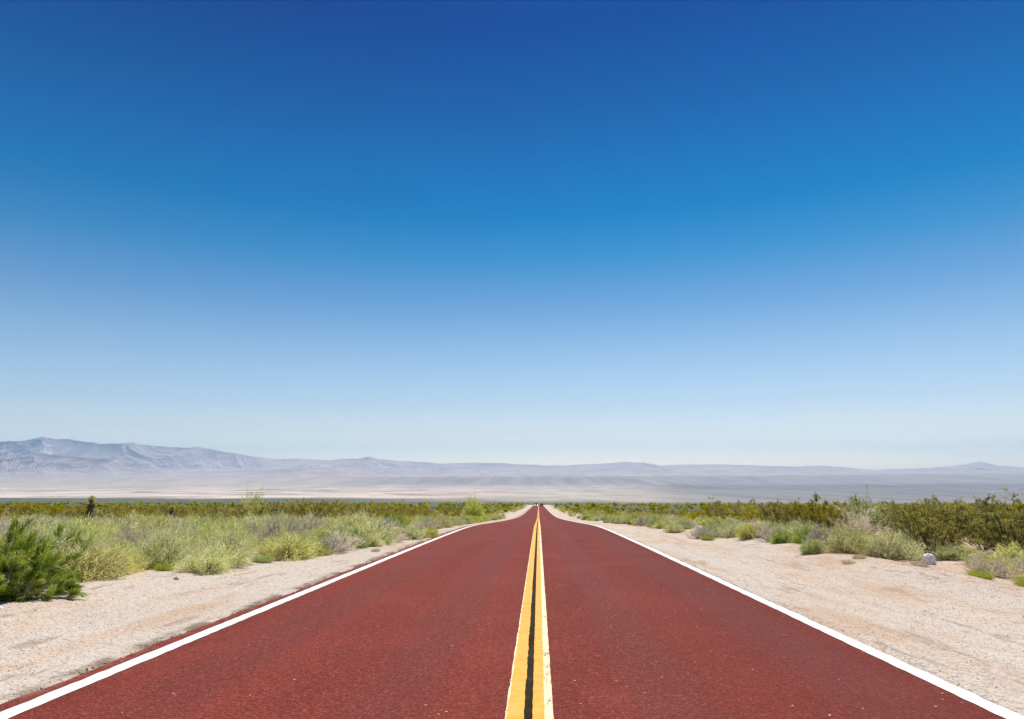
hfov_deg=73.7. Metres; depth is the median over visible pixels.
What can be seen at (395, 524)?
dead bush
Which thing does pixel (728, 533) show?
burro bush
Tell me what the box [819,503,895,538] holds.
bare shrub
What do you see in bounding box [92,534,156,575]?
burro bush
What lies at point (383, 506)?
creosote bush
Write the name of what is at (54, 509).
creosote bush
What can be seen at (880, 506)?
creosote bush
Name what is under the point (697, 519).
rabbitbrush
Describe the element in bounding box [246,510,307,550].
dead bush
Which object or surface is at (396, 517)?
green shrub
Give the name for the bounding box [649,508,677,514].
creosote bush
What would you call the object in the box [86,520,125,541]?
burro bush
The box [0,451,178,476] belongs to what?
mountain
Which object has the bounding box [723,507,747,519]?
creosote bush
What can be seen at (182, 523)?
burro bush
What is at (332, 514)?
creosote bush
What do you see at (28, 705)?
road edge line
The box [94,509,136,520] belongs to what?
creosote bush
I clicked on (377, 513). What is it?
creosote bush
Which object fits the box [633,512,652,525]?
dead bush
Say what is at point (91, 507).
joshua tree
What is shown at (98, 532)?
sagebrush
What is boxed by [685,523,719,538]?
dead bush
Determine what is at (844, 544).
rabbitbrush
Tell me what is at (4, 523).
dead bush
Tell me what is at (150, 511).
creosote bush
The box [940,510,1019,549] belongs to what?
creosote bush
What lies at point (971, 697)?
road edge line
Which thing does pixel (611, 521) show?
rabbitbrush
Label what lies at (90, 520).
sagebrush
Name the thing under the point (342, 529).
burro bush
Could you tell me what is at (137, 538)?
dead bush
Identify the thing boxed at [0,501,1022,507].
scrub
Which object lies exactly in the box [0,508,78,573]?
burro bush
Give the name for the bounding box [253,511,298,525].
burro bush
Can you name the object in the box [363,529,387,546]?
burro bush
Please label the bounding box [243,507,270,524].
burro bush
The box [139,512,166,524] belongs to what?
sagebrush
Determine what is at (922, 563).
dry grass tuft
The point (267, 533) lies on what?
rabbitbrush
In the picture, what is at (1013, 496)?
creosote bush
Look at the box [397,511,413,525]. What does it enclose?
sagebrush
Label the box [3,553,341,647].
gravel
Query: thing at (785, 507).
creosote bush
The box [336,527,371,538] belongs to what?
burro bush
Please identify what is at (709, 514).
creosote bush
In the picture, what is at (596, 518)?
sagebrush
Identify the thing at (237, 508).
creosote bush
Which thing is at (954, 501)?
creosote bush
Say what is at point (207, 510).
creosote bush
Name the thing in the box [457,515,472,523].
rabbitbrush
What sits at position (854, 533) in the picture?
rabbitbrush
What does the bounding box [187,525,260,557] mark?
burro bush
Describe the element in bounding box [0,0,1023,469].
sky
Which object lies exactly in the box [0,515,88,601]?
desert shrub
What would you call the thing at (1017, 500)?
creosote bush
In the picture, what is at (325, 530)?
burro bush
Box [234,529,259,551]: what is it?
burro bush
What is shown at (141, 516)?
burro bush
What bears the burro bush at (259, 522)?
on the ground
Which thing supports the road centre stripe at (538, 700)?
on the road
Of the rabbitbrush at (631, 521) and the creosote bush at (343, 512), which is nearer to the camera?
the creosote bush at (343, 512)
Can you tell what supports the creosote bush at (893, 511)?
on the ground
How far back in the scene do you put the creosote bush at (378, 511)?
43.76 m
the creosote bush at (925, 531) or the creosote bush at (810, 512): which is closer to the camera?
the creosote bush at (925, 531)
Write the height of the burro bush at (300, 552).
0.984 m
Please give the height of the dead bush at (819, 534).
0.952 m
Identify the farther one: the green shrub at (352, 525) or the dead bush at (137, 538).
the green shrub at (352, 525)
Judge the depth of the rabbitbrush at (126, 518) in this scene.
30.27 m
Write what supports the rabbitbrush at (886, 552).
on the ground
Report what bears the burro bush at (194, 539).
on the ground
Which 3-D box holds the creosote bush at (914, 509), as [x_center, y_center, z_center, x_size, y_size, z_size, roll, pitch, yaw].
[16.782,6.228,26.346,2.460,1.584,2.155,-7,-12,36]
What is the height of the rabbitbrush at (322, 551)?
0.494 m
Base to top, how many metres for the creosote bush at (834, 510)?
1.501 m
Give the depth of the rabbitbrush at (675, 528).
31.90 m
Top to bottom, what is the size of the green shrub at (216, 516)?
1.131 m
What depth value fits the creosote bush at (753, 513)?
47.83 m
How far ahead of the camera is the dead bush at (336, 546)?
19.47 m
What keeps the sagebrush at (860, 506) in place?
on the ground
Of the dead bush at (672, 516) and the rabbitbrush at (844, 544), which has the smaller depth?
the rabbitbrush at (844, 544)
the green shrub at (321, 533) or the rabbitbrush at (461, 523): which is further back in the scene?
the rabbitbrush at (461, 523)
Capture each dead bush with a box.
[0,515,21,534]
[77,538,110,552]
[82,527,130,547]
[112,519,155,549]
[132,532,193,555]
[137,521,176,535]
[174,548,203,561]
[236,517,267,537]
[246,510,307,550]
[284,511,331,532]
[318,529,351,553]
[321,524,366,550]
[375,515,404,533]
[383,530,410,542]
[408,519,430,528]
[415,514,438,529]
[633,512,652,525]
[664,512,679,521]
[676,519,695,527]
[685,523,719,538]
[738,516,772,535]
[752,522,784,542]
[802,520,837,546]
[959,549,1020,577]
[1013,557,1023,573]
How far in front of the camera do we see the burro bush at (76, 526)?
22.39 m
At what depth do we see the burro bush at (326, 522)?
28.35 m
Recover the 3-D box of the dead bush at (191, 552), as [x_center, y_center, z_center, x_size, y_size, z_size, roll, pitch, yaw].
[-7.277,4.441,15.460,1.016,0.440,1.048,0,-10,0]
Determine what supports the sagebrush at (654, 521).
on the ground
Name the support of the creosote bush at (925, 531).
on the ground
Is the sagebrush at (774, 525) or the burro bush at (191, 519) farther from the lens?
the burro bush at (191, 519)
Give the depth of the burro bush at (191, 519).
30.94 m
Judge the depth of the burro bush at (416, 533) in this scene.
26.03 m
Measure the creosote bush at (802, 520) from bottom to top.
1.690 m
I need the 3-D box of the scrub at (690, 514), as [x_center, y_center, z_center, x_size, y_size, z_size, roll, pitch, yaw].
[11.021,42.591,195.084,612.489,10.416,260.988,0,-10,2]
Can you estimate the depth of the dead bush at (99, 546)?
14.74 m
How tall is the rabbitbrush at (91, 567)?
0.945 m
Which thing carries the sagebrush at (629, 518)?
on the ground
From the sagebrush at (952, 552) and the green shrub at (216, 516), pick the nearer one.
the sagebrush at (952, 552)
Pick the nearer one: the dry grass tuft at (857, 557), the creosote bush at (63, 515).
the dry grass tuft at (857, 557)
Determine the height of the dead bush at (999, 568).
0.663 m
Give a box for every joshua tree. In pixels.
[84,494,98,518]
[168,504,175,519]
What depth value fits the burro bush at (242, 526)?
21.75 m
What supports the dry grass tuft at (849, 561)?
on the ground
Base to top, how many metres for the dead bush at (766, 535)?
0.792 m
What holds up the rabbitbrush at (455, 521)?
on the ground
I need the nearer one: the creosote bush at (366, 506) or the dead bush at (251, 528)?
the dead bush at (251, 528)
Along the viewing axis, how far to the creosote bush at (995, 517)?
19.64 m
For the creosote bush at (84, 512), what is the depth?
45.98 m
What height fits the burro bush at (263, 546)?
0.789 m
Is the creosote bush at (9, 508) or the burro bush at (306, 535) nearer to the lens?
the burro bush at (306, 535)
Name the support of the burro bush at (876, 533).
on the ground
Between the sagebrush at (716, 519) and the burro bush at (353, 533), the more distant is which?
the sagebrush at (716, 519)
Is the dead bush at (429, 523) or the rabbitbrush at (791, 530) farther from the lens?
the dead bush at (429, 523)
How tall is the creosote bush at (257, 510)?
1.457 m
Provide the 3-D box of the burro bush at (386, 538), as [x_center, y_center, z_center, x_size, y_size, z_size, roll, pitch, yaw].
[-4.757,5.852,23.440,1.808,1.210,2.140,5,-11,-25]
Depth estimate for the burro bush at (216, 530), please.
18.25 m
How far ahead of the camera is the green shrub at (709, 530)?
28.36 m
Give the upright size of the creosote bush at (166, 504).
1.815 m
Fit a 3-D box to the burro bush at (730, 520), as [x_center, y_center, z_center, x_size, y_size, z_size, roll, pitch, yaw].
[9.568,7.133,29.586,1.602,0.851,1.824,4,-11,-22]
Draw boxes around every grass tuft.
[152,560,177,570]
[248,553,276,562]
[681,523,693,529]
[699,534,715,540]
[841,558,857,563]
[851,554,866,558]
[908,559,932,567]
[963,567,996,579]
[1006,572,1023,585]
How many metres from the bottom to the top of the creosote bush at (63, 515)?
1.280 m
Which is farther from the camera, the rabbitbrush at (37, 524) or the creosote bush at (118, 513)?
the creosote bush at (118, 513)
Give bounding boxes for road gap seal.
[524,521,537,718]
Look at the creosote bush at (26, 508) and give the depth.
40.15 m
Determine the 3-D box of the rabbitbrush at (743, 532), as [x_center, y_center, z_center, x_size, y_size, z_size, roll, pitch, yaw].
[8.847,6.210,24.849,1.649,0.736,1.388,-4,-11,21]
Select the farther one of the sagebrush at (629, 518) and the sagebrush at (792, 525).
the sagebrush at (629, 518)
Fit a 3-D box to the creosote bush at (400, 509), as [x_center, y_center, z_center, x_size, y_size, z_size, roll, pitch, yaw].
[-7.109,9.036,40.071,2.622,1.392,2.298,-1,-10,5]
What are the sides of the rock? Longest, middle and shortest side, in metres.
0.362 x 0.352 x 0.247 m
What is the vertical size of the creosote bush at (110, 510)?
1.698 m
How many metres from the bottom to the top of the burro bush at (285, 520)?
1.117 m
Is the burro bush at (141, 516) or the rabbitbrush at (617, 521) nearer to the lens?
the burro bush at (141, 516)
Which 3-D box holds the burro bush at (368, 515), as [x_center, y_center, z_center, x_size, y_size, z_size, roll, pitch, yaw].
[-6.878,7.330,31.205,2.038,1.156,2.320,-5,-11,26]
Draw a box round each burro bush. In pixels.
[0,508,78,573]
[0,513,25,525]
[18,506,51,526]
[18,516,79,542]
[36,514,75,527]
[52,513,113,532]
[55,516,87,536]
[76,522,128,547]
[76,532,139,558]
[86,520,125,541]
[90,508,144,538]
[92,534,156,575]
[127,522,194,568]
[129,507,153,520]
[131,512,176,533]
[132,527,199,551]
[146,514,189,527]
[154,516,192,530]
[161,517,205,551]
[168,545,239,574]
[182,511,207,526]
[183,534,252,567]
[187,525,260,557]
[188,513,232,544]
[194,517,260,552]
[198,510,255,543]
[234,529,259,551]
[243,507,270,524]
[247,513,281,535]
[252,532,271,548]
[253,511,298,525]
[253,528,297,554]
[260,524,325,560]
[274,513,295,528]
[281,519,319,534]
[286,528,322,546]
[312,512,340,524]
[312,527,336,535]
[318,515,349,530]
[320,519,354,531]
[331,520,351,536]
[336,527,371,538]
[337,511,369,525]
[350,509,377,522]
[352,515,401,544]
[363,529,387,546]
[398,520,427,539]
[713,515,748,528]
[718,521,749,537]
[864,529,888,545]
[872,527,928,560]
[909,538,943,551]
[950,544,982,553]
[984,540,1023,561]
[989,553,1023,568]
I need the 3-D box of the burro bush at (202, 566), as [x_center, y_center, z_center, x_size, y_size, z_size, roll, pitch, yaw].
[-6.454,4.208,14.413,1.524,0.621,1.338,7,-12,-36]
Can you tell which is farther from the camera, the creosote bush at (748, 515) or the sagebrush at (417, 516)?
the sagebrush at (417, 516)
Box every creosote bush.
[0,501,34,513]
[0,501,41,516]
[0,504,22,519]
[2,503,30,518]
[17,504,67,518]
[18,500,71,514]
[33,509,67,521]
[41,504,86,517]
[61,503,102,519]
[64,505,99,517]
[85,502,131,518]
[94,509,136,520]
[99,503,128,516]
[106,501,148,518]
[123,503,157,516]
[143,508,164,518]
[158,500,191,520]
[161,501,205,518]
[191,501,235,517]
[215,502,265,521]
[235,504,279,517]
[238,499,291,520]
[268,502,307,519]
[278,498,322,519]
[295,498,333,518]
[309,499,348,518]
[317,502,337,519]
[321,504,354,518]
[326,500,376,519]
[337,500,373,517]
[353,503,382,518]
[365,506,396,519]
[371,499,406,514]
[375,502,415,517]
[391,504,416,517]
[408,506,434,518]
[442,508,460,516]
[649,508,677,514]
[663,507,687,516]
[694,502,731,518]
[708,497,754,519]
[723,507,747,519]
[724,505,759,521]
[736,507,757,521]
[755,500,805,524]
[764,500,829,521]
[771,500,818,517]
[782,491,862,530]
[826,504,846,520]
[851,500,889,513]
[868,502,921,532]
[874,497,952,541]
[892,498,1002,553]
[908,501,960,537]
[926,498,982,509]
[931,495,1005,524]
[936,500,1001,520]
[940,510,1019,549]
[951,503,1023,552]
[952,493,1023,557]
[996,496,1023,519]
[997,488,1022,519]
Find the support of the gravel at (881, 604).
on the ground
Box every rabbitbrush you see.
[17,515,56,533]
[51,537,143,582]
[110,511,139,523]
[256,522,286,536]
[307,540,333,555]
[421,526,440,537]
[433,514,453,527]
[433,521,444,528]
[450,518,460,525]
[452,518,465,525]
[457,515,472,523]
[469,514,480,522]
[609,516,621,523]
[613,518,621,523]
[618,517,631,523]
[630,518,644,525]
[651,515,675,528]
[662,521,686,532]
[675,518,692,525]
[693,514,706,523]
[733,520,765,538]
[776,516,828,542]
[817,522,872,554]
[828,530,870,546]
[854,534,923,561]
[960,551,996,565]
[965,554,1022,574]
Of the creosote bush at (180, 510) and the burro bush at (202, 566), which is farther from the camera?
the creosote bush at (180, 510)
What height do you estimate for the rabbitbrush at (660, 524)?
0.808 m
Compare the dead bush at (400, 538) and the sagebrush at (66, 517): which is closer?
the dead bush at (400, 538)
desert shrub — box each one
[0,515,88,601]
[38,522,95,551]
[51,534,88,554]
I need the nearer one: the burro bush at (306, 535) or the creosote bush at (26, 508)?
the burro bush at (306, 535)
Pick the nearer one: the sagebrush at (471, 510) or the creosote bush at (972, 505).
the creosote bush at (972, 505)
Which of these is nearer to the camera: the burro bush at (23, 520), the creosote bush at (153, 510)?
the burro bush at (23, 520)
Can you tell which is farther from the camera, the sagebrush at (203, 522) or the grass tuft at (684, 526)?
the grass tuft at (684, 526)
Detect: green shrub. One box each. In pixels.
[208,512,224,522]
[309,529,330,543]
[335,526,372,548]
[339,521,359,531]
[379,508,411,527]
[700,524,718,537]
[767,528,793,543]
[789,524,829,543]
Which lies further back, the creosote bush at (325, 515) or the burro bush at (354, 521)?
the creosote bush at (325, 515)
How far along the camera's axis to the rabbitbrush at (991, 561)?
15.78 m
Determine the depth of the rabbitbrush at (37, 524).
22.53 m
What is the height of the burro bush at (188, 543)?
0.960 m
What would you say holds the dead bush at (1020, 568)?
on the ground
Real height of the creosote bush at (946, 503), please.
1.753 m
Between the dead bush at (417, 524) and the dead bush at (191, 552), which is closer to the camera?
the dead bush at (191, 552)
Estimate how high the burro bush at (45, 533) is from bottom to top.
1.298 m
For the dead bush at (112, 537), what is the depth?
18.25 m
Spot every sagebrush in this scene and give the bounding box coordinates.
[51,511,81,522]
[69,512,105,529]
[88,525,112,541]
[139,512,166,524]
[192,512,220,527]
[235,481,266,519]
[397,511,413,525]
[414,514,426,519]
[422,515,435,523]
[460,491,485,519]
[591,515,600,520]
[625,509,637,524]
[645,513,660,522]
[646,513,665,527]
[695,516,710,524]
[705,512,722,526]
[710,515,737,537]
[765,514,790,530]
[781,516,804,534]
[797,534,825,553]
[836,484,895,535]
[891,527,917,546]
[922,539,968,560]
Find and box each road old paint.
[505,515,537,718]
[539,520,553,718]
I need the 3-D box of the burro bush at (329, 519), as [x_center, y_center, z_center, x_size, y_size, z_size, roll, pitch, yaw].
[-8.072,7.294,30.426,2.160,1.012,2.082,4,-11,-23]
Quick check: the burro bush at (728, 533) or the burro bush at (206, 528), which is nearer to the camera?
the burro bush at (206, 528)
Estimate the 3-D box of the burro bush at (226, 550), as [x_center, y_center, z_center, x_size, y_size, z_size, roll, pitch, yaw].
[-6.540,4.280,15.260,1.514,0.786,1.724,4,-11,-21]
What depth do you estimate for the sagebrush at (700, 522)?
37.06 m
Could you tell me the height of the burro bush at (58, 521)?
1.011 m
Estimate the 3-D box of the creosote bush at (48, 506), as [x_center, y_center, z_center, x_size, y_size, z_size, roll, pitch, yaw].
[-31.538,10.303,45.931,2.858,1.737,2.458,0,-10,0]
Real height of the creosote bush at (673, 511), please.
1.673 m
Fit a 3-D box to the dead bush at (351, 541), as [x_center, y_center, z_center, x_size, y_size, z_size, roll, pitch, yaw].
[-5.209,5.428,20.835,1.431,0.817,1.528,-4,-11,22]
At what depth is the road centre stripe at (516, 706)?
6.72 m
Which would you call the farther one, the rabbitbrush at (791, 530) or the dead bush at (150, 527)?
the dead bush at (150, 527)
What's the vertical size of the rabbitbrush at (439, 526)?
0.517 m
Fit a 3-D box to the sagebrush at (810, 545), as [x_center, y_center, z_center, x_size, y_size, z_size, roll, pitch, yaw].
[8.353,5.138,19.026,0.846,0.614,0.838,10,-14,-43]
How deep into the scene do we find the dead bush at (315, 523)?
24.39 m
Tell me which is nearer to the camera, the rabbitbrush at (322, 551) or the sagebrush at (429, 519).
the rabbitbrush at (322, 551)
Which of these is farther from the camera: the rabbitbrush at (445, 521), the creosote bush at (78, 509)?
the creosote bush at (78, 509)
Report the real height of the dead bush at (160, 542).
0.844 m
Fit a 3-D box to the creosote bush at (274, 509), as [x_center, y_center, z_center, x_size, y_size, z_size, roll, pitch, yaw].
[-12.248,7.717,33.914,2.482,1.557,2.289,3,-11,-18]
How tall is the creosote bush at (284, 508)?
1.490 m
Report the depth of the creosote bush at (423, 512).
58.87 m
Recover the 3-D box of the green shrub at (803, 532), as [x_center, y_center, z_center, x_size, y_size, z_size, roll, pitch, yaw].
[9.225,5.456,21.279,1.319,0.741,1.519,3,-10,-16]
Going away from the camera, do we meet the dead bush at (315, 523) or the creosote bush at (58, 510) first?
the dead bush at (315, 523)
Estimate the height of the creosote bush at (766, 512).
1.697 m
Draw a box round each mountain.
[0,437,1023,472]
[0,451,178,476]
[176,467,1023,476]
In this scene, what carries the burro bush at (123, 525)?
on the ground
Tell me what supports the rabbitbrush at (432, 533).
on the ground
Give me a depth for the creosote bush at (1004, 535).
18.40 m
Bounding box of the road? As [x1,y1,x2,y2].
[0,505,1005,718]
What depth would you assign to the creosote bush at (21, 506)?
47.38 m
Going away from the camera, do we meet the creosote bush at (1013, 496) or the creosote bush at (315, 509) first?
the creosote bush at (1013, 496)
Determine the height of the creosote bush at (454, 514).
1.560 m
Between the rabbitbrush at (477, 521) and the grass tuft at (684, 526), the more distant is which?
the rabbitbrush at (477, 521)
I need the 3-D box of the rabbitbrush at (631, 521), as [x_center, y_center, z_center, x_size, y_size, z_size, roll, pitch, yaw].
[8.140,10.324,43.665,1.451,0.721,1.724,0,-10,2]
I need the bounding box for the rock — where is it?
[922,553,936,564]
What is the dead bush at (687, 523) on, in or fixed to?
on the ground
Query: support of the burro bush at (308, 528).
on the ground
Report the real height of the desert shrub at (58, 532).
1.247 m
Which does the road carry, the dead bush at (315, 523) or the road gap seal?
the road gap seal
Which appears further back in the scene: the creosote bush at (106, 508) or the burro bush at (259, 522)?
the creosote bush at (106, 508)
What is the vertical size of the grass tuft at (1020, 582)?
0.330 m
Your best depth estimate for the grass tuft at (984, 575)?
14.57 m
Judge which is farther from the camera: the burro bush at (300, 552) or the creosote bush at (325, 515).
the creosote bush at (325, 515)
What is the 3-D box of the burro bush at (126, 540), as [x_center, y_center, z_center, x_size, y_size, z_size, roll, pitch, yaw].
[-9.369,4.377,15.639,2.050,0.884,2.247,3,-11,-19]
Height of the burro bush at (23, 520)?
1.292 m
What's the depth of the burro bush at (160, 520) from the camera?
26.07 m
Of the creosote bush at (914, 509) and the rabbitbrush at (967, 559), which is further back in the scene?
the creosote bush at (914, 509)
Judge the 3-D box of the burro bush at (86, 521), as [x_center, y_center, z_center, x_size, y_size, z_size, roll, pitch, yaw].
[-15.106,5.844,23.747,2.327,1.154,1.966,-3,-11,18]
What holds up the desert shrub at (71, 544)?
on the ground
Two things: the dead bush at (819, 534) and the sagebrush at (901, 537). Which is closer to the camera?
the dead bush at (819, 534)
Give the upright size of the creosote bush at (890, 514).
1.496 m
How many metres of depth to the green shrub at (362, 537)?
21.58 m
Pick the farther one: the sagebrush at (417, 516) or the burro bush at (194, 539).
the sagebrush at (417, 516)
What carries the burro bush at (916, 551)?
on the ground
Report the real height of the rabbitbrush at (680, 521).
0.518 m
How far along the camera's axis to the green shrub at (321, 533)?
21.15 m
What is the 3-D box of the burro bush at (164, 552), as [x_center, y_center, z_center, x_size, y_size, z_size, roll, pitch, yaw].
[-7.680,4.082,15.060,1.514,1.149,1.881,-6,-12,31]
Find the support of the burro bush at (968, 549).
on the ground
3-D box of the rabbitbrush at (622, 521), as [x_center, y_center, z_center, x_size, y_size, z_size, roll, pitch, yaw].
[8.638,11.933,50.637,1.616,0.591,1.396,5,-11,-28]
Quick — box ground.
[0,473,1023,715]
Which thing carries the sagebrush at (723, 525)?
on the ground
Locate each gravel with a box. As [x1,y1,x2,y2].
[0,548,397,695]
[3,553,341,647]
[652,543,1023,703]
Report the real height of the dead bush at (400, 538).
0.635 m
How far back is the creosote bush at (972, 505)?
36.30 m
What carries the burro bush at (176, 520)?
on the ground
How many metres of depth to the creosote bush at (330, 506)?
48.69 m
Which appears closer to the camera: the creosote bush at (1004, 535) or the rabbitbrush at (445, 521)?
the creosote bush at (1004, 535)
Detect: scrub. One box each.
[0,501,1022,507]
[0,505,1017,520]
[430,505,637,516]
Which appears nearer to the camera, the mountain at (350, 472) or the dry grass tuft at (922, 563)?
the dry grass tuft at (922, 563)
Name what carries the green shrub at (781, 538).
on the ground
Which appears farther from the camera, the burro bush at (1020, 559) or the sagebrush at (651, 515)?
the sagebrush at (651, 515)
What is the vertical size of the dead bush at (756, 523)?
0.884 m
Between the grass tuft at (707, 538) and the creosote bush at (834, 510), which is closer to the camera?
the grass tuft at (707, 538)
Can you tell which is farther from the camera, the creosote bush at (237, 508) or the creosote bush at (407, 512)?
the creosote bush at (407, 512)
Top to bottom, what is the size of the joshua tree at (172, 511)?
1.587 m
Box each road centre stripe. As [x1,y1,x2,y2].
[506,516,537,718]
[532,505,544,718]
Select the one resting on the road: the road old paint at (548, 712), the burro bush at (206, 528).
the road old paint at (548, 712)
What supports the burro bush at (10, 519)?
on the ground
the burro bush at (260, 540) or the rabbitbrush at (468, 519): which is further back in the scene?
the rabbitbrush at (468, 519)
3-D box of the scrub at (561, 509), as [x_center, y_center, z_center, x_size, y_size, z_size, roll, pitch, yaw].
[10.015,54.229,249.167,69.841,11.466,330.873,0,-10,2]
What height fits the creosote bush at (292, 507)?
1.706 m
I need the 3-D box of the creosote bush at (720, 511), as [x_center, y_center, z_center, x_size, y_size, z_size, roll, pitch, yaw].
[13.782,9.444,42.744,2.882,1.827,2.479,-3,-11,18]
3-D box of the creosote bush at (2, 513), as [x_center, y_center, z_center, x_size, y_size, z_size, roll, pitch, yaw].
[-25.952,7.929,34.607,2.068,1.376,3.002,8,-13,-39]
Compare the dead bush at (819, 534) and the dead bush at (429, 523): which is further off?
the dead bush at (429, 523)
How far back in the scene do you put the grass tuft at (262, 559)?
16.34 m
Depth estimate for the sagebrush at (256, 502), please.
41.58 m
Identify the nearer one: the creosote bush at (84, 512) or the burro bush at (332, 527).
the burro bush at (332, 527)
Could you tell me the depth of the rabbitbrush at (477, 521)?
58.81 m
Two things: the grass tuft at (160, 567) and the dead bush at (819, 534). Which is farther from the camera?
the dead bush at (819, 534)
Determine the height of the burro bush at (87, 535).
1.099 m
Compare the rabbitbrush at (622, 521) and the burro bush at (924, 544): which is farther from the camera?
the rabbitbrush at (622, 521)
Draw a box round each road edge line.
[0,510,527,718]
[548,510,1023,718]
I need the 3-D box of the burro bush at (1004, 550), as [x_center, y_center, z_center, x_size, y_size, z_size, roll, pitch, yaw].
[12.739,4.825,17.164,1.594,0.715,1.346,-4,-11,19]

